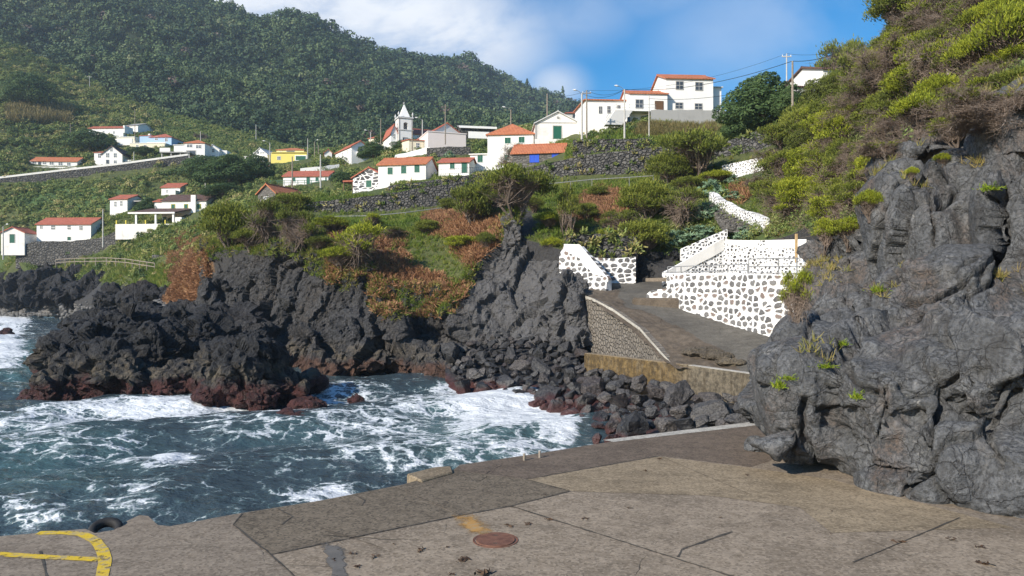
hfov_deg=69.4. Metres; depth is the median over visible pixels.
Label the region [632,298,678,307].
stone block
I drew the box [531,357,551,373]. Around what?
boulder
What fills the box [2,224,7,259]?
street lamp
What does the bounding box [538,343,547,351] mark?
boulder
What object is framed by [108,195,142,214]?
house
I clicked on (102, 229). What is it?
utility pole
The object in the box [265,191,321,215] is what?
heath shrub
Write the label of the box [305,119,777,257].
wall weeds
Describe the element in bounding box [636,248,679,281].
lava rock
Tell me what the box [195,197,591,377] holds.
sea cliff
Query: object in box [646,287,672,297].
whitewashed kerb
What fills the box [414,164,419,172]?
window
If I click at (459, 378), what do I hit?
boulder
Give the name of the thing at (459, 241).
heath shrub
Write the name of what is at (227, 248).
grass
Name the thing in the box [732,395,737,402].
boulder
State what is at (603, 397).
boulder
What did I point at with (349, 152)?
house
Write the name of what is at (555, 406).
boulder
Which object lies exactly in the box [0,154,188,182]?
stone wall
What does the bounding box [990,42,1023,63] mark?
heath shrub
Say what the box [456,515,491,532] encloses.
rust stain
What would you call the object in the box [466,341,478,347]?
boulder
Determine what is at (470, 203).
heath shrub
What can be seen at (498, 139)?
house
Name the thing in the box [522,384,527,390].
boulder
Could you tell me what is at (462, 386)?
boulder
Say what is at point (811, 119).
heath shrub
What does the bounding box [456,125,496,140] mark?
modern building
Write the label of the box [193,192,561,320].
cliff grass
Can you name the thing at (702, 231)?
aloe clump
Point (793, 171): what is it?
heath shrub
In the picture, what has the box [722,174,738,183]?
aloe clump
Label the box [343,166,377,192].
stone house
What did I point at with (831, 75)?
heath shrub
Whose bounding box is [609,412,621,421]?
boulder
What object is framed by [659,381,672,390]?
boulder
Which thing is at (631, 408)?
boulder
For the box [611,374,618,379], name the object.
boulder
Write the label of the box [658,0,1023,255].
undergrowth
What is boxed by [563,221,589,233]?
heath shrub
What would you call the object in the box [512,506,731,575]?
paving joint
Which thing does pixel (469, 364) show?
boulder
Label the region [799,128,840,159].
heath shrub
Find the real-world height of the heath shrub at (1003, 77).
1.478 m
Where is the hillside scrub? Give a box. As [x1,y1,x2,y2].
[0,37,652,280]
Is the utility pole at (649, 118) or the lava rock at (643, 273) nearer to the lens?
the lava rock at (643, 273)
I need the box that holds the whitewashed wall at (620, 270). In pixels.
[595,257,635,282]
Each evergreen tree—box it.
[0,71,59,104]
[177,155,220,178]
[191,154,268,183]
[237,153,275,178]
[711,71,802,125]
[720,111,765,137]
[766,89,804,121]
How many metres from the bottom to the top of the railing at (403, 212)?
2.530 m
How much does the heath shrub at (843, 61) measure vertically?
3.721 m
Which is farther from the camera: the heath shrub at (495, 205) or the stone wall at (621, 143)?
the stone wall at (621, 143)
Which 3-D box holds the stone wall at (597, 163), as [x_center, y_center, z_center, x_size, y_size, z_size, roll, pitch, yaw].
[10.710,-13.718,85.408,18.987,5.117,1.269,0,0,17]
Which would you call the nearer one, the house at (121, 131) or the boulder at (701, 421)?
the boulder at (701, 421)
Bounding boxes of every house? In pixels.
[29,157,84,168]
[35,217,104,241]
[88,125,133,136]
[93,145,131,164]
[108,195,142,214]
[115,137,138,145]
[115,194,214,239]
[125,123,152,132]
[129,134,183,148]
[160,140,210,158]
[160,183,189,194]
[210,144,230,156]
[244,147,272,161]
[270,171,334,185]
[271,148,310,162]
[323,149,332,156]
[334,140,369,163]
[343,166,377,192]
[376,157,438,188]
[400,131,466,151]
[416,122,459,139]
[436,157,476,175]
[469,124,534,171]
[565,112,574,118]
[573,74,722,134]
[769,66,842,115]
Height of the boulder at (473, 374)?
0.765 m
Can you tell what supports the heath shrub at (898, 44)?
on the hillside
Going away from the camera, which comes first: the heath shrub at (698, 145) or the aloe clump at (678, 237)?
the aloe clump at (678, 237)
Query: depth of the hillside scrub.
216.47 m
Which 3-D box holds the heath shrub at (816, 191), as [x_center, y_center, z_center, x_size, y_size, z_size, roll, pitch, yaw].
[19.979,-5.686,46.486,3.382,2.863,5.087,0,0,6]
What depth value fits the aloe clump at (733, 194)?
64.30 m
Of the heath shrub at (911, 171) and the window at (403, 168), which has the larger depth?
the window at (403, 168)
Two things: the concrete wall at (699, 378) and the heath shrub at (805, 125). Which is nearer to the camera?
the concrete wall at (699, 378)
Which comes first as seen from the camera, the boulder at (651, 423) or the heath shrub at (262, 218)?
the boulder at (651, 423)
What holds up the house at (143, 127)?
on the hillside
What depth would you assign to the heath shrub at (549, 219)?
61.05 m
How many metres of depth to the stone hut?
105.38 m
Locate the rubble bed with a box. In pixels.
[445,344,734,434]
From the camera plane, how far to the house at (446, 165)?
118.14 m
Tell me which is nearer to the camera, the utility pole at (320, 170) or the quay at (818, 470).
the quay at (818, 470)
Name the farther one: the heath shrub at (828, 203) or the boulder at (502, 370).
the boulder at (502, 370)
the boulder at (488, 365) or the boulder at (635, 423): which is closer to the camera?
the boulder at (635, 423)
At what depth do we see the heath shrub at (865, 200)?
20.24 m
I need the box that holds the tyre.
[88,517,122,532]
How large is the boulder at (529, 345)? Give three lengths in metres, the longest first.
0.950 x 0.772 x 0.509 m
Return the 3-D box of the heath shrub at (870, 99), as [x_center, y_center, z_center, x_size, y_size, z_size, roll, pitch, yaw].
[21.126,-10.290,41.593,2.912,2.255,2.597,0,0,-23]
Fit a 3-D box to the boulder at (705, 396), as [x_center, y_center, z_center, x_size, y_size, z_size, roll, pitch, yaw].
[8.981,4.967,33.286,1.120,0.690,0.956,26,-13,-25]
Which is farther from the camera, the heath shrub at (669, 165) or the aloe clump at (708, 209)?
the heath shrub at (669, 165)
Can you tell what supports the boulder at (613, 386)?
on the rubble bed
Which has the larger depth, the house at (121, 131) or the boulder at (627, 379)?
the house at (121, 131)
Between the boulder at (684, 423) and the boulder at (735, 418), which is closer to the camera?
the boulder at (735, 418)
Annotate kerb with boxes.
[606,422,754,441]
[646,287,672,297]
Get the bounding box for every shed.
[0,226,36,255]
[152,199,161,207]
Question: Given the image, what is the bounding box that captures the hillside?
[0,0,938,317]
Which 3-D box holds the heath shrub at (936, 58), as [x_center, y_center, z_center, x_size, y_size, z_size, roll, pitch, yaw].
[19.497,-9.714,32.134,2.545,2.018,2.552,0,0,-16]
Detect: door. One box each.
[186,150,195,155]
[461,162,467,172]
[553,125,561,138]
[655,101,663,109]
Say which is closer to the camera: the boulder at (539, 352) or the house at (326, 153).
the boulder at (539, 352)
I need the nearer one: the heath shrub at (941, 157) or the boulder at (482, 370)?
the heath shrub at (941, 157)
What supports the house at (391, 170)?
on the hillside
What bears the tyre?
hanging from the quay at (818, 470)
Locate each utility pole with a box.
[102,209,103,246]
[292,156,292,187]
[320,154,320,187]
[445,104,445,144]
[582,90,590,138]
[648,99,649,136]
[782,53,790,80]
[791,61,793,107]
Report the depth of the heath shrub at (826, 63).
130.01 m
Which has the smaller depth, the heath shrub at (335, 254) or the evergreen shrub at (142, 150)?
the heath shrub at (335, 254)
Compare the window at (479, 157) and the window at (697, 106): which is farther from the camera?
the window at (479, 157)
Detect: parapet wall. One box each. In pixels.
[300,164,338,170]
[395,147,429,157]
[651,109,725,123]
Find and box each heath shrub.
[191,197,256,249]
[226,226,269,253]
[239,195,288,245]
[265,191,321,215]
[273,206,321,252]
[302,221,325,236]
[303,233,337,250]
[311,214,351,231]
[318,244,364,271]
[328,217,386,270]
[362,211,384,226]
[380,225,410,238]
[413,218,441,233]
[437,196,455,209]
[441,234,476,247]
[446,180,496,224]
[463,160,562,223]
[475,231,496,246]
[482,190,504,210]
[527,196,545,212]
[532,211,563,229]
[539,236,562,247]
[554,183,582,237]
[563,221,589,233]
[574,201,600,220]
[584,184,610,195]
[591,207,641,232]
[596,227,617,234]
[611,176,672,219]
[613,216,671,252]
[614,198,633,208]
[640,149,696,184]
[652,123,735,177]
[658,182,708,228]
[669,173,707,188]
[697,168,734,183]
[744,176,778,195]
[751,149,790,176]
[752,122,792,149]
[752,187,784,216]
[767,172,811,202]
[771,194,805,223]
[775,265,814,323]
[777,107,806,131]
[780,101,810,115]
[780,121,811,146]
[781,163,811,180]
[782,126,816,150]
[782,144,811,172]
[792,151,825,177]
[794,184,815,217]
[796,78,836,104]
[796,100,819,121]
[797,113,823,140]
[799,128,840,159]
[802,110,837,134]
[802,145,824,164]
[802,173,831,191]
[802,195,832,219]
[803,174,846,197]
[807,33,870,67]
[807,89,839,115]
[809,152,843,186]
[810,216,838,256]
[812,102,844,127]
[817,67,849,91]
[818,114,855,140]
[818,133,857,160]
[819,181,850,210]
[820,196,846,221]
[823,216,859,251]
[828,94,849,107]
[830,46,867,79]
[831,179,866,216]
[832,143,856,183]
[835,74,860,94]
[842,96,865,117]
[843,109,860,136]
[843,165,865,182]
[847,141,880,169]
[848,92,874,128]
[848,152,870,178]
[849,62,880,83]
[850,111,881,140]
[851,46,880,71]
[851,188,884,223]
[853,76,882,93]
[858,112,891,142]
[862,0,912,24]
[863,89,882,114]
[864,31,888,49]
[868,86,910,113]
[870,68,895,91]
[878,24,922,45]
[878,71,913,97]
[880,30,927,62]
[882,89,949,139]
[888,61,923,90]
[898,0,939,17]
[904,166,919,182]
[905,34,957,79]
[907,22,956,52]
[910,69,961,94]
[925,116,969,147]
[928,50,962,71]
[931,153,951,167]
[937,32,988,73]
[938,0,979,20]
[939,16,958,38]
[945,8,977,39]
[946,84,988,105]
[956,0,997,31]
[962,0,1023,65]
[963,75,999,88]
[972,48,1000,65]
[972,54,1018,72]
[980,0,1023,10]
[980,65,1023,90]
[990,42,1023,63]
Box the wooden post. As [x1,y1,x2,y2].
[795,234,797,261]
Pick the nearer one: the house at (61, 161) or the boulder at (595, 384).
the boulder at (595, 384)
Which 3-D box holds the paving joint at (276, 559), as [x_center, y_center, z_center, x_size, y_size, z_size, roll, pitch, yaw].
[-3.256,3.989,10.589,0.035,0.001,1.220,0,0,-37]
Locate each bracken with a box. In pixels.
[160,249,212,303]
[162,178,752,291]
[321,229,500,320]
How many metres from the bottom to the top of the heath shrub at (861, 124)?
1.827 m
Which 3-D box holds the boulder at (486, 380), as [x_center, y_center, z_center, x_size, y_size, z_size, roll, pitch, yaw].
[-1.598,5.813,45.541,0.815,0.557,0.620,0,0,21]
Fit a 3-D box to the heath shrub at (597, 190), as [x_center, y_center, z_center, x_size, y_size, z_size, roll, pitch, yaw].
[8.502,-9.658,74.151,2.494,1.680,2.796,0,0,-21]
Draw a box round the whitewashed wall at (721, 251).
[662,238,809,286]
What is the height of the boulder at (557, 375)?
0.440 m
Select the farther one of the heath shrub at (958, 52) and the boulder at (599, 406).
the boulder at (599, 406)
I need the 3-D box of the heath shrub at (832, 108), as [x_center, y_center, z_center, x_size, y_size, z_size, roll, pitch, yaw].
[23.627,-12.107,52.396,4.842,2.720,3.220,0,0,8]
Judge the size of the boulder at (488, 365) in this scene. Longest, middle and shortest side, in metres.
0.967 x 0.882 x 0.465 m
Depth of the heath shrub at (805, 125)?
58.92 m
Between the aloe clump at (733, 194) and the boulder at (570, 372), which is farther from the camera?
the aloe clump at (733, 194)
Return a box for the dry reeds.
[632,119,721,136]
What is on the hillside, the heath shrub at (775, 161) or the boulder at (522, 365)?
the heath shrub at (775, 161)
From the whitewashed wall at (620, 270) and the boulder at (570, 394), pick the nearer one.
the boulder at (570, 394)
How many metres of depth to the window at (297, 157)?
208.98 m
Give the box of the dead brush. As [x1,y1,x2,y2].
[753,0,1023,239]
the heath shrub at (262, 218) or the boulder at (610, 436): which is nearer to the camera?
the boulder at (610, 436)
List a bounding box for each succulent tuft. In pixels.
[770,377,788,388]
[774,374,798,380]
[808,360,838,368]
[836,338,852,346]
[848,388,864,399]
[863,283,891,292]
[972,183,1004,191]
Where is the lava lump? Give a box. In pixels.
[680,346,746,365]
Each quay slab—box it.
[0,514,292,575]
[234,487,456,553]
[273,507,727,575]
[396,470,567,514]
[455,425,771,478]
[514,492,1023,575]
[528,456,1010,532]
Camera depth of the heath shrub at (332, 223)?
66.93 m
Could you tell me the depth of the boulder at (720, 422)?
26.20 m
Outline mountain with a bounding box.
[0,0,487,146]
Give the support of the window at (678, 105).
in the white house at (604, 113)
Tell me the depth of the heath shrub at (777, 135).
71.43 m
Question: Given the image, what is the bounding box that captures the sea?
[0,315,644,535]
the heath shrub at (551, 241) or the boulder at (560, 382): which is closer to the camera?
the boulder at (560, 382)
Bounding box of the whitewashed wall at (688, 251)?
[680,230,727,261]
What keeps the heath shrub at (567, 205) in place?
on the hillside
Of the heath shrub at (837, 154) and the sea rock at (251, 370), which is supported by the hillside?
the heath shrub at (837, 154)
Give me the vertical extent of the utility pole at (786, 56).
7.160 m
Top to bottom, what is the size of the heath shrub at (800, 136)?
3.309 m
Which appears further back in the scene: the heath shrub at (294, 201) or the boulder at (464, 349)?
the heath shrub at (294, 201)
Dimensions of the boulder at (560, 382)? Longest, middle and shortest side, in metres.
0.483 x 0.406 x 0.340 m
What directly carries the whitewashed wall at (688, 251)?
on the hillside
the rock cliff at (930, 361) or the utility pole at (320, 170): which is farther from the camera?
the utility pole at (320, 170)
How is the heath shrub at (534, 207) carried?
on the hillside
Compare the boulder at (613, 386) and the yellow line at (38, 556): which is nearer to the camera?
the yellow line at (38, 556)
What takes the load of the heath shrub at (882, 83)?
on the hillside
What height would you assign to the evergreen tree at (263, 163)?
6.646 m
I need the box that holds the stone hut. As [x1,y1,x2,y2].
[510,143,567,167]
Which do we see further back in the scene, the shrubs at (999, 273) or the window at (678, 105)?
the window at (678, 105)
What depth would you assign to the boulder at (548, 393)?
40.47 m
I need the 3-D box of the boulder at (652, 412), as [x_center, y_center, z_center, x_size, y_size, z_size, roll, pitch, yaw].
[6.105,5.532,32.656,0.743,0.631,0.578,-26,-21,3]
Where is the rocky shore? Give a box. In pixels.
[0,262,272,336]
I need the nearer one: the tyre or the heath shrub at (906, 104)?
the tyre
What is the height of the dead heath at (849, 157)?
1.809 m
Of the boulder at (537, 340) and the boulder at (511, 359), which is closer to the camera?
the boulder at (511, 359)
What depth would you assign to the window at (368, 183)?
124.00 m
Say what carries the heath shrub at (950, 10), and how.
on the hillside
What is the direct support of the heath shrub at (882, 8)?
on the hillside
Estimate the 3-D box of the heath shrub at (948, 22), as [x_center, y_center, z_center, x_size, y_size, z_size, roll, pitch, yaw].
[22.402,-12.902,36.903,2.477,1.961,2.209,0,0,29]
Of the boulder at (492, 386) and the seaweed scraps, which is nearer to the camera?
the seaweed scraps
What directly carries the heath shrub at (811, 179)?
on the hillside
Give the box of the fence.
[55,258,154,269]
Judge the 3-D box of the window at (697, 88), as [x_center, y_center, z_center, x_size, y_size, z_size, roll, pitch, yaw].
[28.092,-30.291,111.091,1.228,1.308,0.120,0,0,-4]
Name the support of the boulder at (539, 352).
on the rubble bed
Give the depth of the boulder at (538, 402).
39.56 m
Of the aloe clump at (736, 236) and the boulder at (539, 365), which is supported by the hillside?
the aloe clump at (736, 236)
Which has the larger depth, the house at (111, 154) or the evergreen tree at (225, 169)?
the house at (111, 154)
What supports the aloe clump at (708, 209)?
on the hillside
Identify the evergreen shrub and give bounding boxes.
[61,128,118,151]
[126,146,159,155]
[133,197,155,210]
[197,182,244,196]
[328,171,352,182]
[357,141,389,158]
[372,132,384,144]
[389,140,401,150]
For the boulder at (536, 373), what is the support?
on the rubble bed
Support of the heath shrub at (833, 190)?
on the hillside
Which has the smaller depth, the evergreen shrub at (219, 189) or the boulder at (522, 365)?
the boulder at (522, 365)
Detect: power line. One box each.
[587,54,784,90]
[625,61,791,89]
[649,95,724,99]
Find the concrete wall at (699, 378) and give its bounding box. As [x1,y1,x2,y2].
[584,353,749,402]
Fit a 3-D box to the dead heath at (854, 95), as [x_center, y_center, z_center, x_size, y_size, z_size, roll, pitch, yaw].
[21.465,-10.911,43.968,5.522,2.725,5.480,0,0,-22]
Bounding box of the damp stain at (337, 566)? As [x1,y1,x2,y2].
[324,543,346,575]
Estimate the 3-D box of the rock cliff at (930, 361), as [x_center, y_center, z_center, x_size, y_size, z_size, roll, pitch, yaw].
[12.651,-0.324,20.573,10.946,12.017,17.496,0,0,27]
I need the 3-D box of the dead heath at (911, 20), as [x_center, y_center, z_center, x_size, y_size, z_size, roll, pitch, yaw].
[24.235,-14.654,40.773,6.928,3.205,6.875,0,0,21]
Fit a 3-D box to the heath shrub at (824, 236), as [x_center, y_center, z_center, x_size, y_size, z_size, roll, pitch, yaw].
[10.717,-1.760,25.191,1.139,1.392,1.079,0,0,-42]
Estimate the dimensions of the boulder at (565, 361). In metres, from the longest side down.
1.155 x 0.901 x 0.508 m
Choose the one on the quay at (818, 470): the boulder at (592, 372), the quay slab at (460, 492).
the quay slab at (460, 492)
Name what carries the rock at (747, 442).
on the quay at (818, 470)
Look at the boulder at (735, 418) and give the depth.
26.14 m
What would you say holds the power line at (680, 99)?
attached to the utility pole at (649, 118)
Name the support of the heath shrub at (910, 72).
on the hillside
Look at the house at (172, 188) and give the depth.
184.10 m
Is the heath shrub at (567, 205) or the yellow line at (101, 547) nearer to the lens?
the yellow line at (101, 547)
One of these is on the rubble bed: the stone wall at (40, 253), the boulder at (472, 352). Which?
the boulder at (472, 352)
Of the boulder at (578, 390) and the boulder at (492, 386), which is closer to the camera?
the boulder at (578, 390)
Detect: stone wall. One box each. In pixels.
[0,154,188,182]
[16,232,123,268]
[302,175,496,212]
[388,171,497,190]
[427,146,470,156]
[526,146,676,178]
[566,234,636,273]
[573,138,651,156]
[710,131,771,159]
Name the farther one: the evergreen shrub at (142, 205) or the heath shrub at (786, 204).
the evergreen shrub at (142, 205)
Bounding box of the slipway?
[586,281,768,371]
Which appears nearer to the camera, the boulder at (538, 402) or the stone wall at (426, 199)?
the boulder at (538, 402)
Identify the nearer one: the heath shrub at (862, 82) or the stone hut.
the heath shrub at (862, 82)
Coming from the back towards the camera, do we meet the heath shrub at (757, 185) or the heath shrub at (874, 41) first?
the heath shrub at (757, 185)
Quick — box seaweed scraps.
[333,457,993,575]
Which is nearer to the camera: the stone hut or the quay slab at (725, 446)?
the quay slab at (725, 446)
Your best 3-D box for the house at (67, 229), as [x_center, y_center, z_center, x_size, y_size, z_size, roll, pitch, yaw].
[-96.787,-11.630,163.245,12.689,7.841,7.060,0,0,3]
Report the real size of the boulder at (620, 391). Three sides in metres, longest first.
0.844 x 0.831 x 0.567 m
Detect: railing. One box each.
[335,207,443,216]
[439,167,484,175]
[549,175,653,188]
[667,264,747,273]
[748,258,802,274]
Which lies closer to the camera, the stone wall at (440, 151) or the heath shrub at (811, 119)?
the heath shrub at (811, 119)
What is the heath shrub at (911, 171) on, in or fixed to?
on the rock cliff at (930, 361)
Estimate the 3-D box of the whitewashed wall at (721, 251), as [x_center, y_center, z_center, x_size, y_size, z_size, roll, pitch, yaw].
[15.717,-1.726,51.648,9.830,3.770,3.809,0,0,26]
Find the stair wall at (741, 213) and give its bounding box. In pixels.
[709,192,769,232]
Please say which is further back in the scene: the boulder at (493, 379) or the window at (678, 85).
the window at (678, 85)
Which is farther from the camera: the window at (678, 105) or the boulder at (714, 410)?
the window at (678, 105)
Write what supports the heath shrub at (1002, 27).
on the hillside
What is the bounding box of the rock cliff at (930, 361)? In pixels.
[737,77,1023,518]
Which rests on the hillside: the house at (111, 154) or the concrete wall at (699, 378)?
the house at (111, 154)
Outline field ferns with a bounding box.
[0,110,329,218]
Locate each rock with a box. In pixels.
[0,327,14,334]
[15,297,241,400]
[190,329,328,410]
[276,407,304,415]
[287,395,326,408]
[346,393,364,402]
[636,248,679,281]
[744,435,761,451]
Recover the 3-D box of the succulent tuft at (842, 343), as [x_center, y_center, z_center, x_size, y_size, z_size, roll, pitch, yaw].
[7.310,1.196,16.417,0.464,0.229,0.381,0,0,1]
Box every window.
[9,234,14,242]
[295,155,306,160]
[365,180,371,187]
[387,167,392,174]
[401,165,406,173]
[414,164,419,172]
[449,163,454,168]
[477,155,482,162]
[504,137,510,143]
[518,136,524,142]
[530,154,538,162]
[635,99,643,108]
[675,102,682,108]
[676,81,683,89]
[694,103,702,109]
[695,82,702,90]
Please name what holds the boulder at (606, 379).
on the rubble bed
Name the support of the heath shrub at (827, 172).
on the hillside
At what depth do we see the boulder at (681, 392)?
34.67 m
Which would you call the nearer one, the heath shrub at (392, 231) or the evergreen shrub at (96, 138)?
the heath shrub at (392, 231)
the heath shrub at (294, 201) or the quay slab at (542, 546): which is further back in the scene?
the heath shrub at (294, 201)
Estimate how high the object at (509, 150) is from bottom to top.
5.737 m
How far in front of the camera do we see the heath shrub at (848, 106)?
44.47 m
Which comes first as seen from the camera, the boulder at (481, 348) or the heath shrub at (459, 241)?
the boulder at (481, 348)
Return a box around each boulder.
[441,342,463,363]
[450,366,459,373]
[454,379,470,393]
[455,359,461,366]
[455,375,462,380]
[460,347,468,352]
[460,364,465,369]
[461,356,471,362]
[465,360,473,368]
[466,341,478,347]
[466,348,477,356]
[466,368,484,380]
[473,381,489,391]
[475,351,490,361]
[477,335,485,341]
[477,345,484,350]
[478,359,487,365]
[479,367,485,374]
[479,378,490,383]
[484,361,499,371]
[486,357,495,362]
[486,382,496,389]
[487,340,495,346]
[488,368,494,373]
[490,376,496,384]
[495,354,504,363]
[496,375,513,388]
[499,341,509,348]
[499,366,508,375]
[504,354,518,363]
[506,347,516,355]
[510,359,531,370]
[510,370,519,377]
[512,389,528,392]
[513,377,519,385]
[516,339,525,344]
[518,354,527,359]
[522,370,530,375]
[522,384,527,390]
[523,375,532,380]
[524,342,535,348]
[525,379,532,387]
[528,398,545,407]
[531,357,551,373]
[531,371,539,375]
[533,335,542,344]
[533,347,545,358]
[534,385,561,403]
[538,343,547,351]
[538,372,549,384]
[539,403,548,409]
[546,399,563,412]
[547,345,555,352]
[548,380,558,386]
[549,339,562,347]
[550,352,560,359]
[551,364,561,372]
[554,372,561,378]
[555,397,564,405]
[557,341,570,353]
[557,378,563,385]
[559,357,570,366]
[560,407,579,414]
[563,377,570,383]
[564,367,576,381]
[564,389,575,399]
[565,399,572,406]
[567,382,576,389]
[574,348,588,358]
[575,386,581,394]
[575,392,596,410]
[576,377,587,383]
[577,367,586,373]
[579,405,593,412]
[581,375,605,395]
[584,368,598,376]
[591,422,604,429]
[592,410,610,421]
[592,433,601,443]
[595,402,603,409]
[596,391,612,404]
[602,369,614,377]
[603,377,611,382]
[603,434,619,442]
[605,379,624,391]
[605,418,619,434]
[607,393,629,408]
[609,404,618,413]
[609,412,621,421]
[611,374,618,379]
[615,388,630,397]
[616,410,648,437]
[619,374,631,384]
[619,408,630,414]
[627,405,644,412]
[630,374,646,392]
[631,395,648,406]
[638,411,647,418]
[643,399,654,407]
[645,405,659,419]
[646,383,664,400]
[646,419,654,428]
[648,379,660,385]
[654,417,676,432]
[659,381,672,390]
[659,401,668,409]
[660,408,667,416]
[664,380,694,407]
[669,404,691,418]
[672,418,695,429]
[691,394,701,402]
[692,399,732,426]
[693,415,709,427]
[697,392,723,401]
[715,418,728,425]
[722,393,732,401]
[724,413,748,423]
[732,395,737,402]
[732,402,740,413]
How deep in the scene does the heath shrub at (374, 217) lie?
69.02 m
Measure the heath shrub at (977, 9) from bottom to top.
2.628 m
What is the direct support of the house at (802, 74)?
on the hillside
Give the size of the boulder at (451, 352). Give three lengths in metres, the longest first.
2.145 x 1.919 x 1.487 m
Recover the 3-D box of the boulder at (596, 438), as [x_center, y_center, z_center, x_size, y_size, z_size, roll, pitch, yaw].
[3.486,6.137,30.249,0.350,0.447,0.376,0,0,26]
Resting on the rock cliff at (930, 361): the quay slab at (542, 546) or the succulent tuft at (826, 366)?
the succulent tuft at (826, 366)
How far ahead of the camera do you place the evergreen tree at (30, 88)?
266.18 m
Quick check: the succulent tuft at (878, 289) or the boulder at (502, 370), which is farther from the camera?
the boulder at (502, 370)
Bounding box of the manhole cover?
[473,532,517,547]
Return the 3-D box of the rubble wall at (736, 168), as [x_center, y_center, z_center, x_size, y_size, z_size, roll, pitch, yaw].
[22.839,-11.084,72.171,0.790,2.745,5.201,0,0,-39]
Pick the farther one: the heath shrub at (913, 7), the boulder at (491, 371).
the boulder at (491, 371)
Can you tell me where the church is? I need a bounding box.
[382,102,431,146]
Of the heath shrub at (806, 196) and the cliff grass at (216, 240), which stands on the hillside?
the heath shrub at (806, 196)
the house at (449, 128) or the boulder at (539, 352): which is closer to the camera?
the boulder at (539, 352)
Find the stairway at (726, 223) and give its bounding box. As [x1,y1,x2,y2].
[704,196,751,232]
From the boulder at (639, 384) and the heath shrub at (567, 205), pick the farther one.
the heath shrub at (567, 205)
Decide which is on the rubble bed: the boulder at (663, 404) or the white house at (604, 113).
the boulder at (663, 404)
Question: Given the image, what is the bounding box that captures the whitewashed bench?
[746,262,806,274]
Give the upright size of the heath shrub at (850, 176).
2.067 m
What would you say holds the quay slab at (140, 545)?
on the quay at (818, 470)
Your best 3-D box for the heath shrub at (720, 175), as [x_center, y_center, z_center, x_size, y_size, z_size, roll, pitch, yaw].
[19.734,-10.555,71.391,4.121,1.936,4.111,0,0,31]
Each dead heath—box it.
[738,173,780,200]
[743,147,780,174]
[754,175,784,197]
[813,136,832,152]
[816,81,880,121]
[831,139,873,164]
[832,28,906,88]
[833,149,867,172]
[844,136,926,174]
[858,94,942,143]
[880,0,962,35]
[887,17,985,79]
[900,83,1023,141]
[913,0,994,37]
[943,57,1021,93]
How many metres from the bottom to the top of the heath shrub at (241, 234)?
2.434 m
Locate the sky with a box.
[214,0,885,110]
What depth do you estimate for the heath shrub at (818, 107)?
59.82 m
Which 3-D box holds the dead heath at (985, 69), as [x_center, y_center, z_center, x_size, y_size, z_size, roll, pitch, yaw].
[18.268,-7.770,28.699,3.627,2.029,3.655,0,0,-38]
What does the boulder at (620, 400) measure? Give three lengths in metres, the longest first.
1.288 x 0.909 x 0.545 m
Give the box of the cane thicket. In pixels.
[1,99,77,124]
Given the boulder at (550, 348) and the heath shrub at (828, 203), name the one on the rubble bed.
the boulder at (550, 348)
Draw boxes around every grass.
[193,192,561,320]
[204,245,482,286]
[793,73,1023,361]
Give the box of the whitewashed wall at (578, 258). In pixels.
[559,244,611,290]
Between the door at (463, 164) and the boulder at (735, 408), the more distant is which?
the door at (463, 164)
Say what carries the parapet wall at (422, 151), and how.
on the hillside
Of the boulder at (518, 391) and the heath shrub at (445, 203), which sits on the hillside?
the heath shrub at (445, 203)
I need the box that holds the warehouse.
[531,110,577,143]
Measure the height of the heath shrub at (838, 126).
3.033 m
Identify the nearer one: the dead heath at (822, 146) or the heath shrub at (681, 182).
the dead heath at (822, 146)
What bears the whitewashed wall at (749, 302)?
on the slipway
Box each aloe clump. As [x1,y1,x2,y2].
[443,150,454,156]
[660,229,686,245]
[673,224,715,241]
[690,201,718,219]
[697,178,727,195]
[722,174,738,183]
[723,190,739,198]
[729,226,754,239]
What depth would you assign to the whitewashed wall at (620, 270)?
56.49 m
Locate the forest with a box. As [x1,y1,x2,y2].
[0,0,580,148]
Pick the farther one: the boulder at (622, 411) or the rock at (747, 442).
the boulder at (622, 411)
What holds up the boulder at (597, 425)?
in the sea
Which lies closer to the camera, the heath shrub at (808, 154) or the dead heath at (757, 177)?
the heath shrub at (808, 154)
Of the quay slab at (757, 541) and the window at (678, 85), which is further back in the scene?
the window at (678, 85)
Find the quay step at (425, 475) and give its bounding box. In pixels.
[407,466,452,482]
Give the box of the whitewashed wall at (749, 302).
[665,273,793,336]
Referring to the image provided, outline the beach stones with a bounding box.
[0,298,167,319]
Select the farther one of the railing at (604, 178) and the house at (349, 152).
the house at (349, 152)
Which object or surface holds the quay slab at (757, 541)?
on the quay at (818, 470)
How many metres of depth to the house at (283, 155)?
209.00 m
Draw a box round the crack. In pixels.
[682,531,731,549]
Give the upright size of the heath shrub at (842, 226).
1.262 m
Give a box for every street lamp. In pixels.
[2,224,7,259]
[573,89,582,138]
[614,85,625,137]
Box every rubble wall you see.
[585,296,669,360]
[722,159,762,176]
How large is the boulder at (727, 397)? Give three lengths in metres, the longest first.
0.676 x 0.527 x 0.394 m
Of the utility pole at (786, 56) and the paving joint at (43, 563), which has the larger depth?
the utility pole at (786, 56)
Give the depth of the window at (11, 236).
157.98 m
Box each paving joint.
[39,551,47,575]
[233,456,655,553]
[270,554,294,575]
[277,508,292,523]
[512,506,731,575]
[853,517,959,561]
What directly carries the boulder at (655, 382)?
on the rubble bed
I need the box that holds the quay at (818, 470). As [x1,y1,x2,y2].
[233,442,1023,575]
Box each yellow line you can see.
[0,552,101,560]
[34,531,111,575]

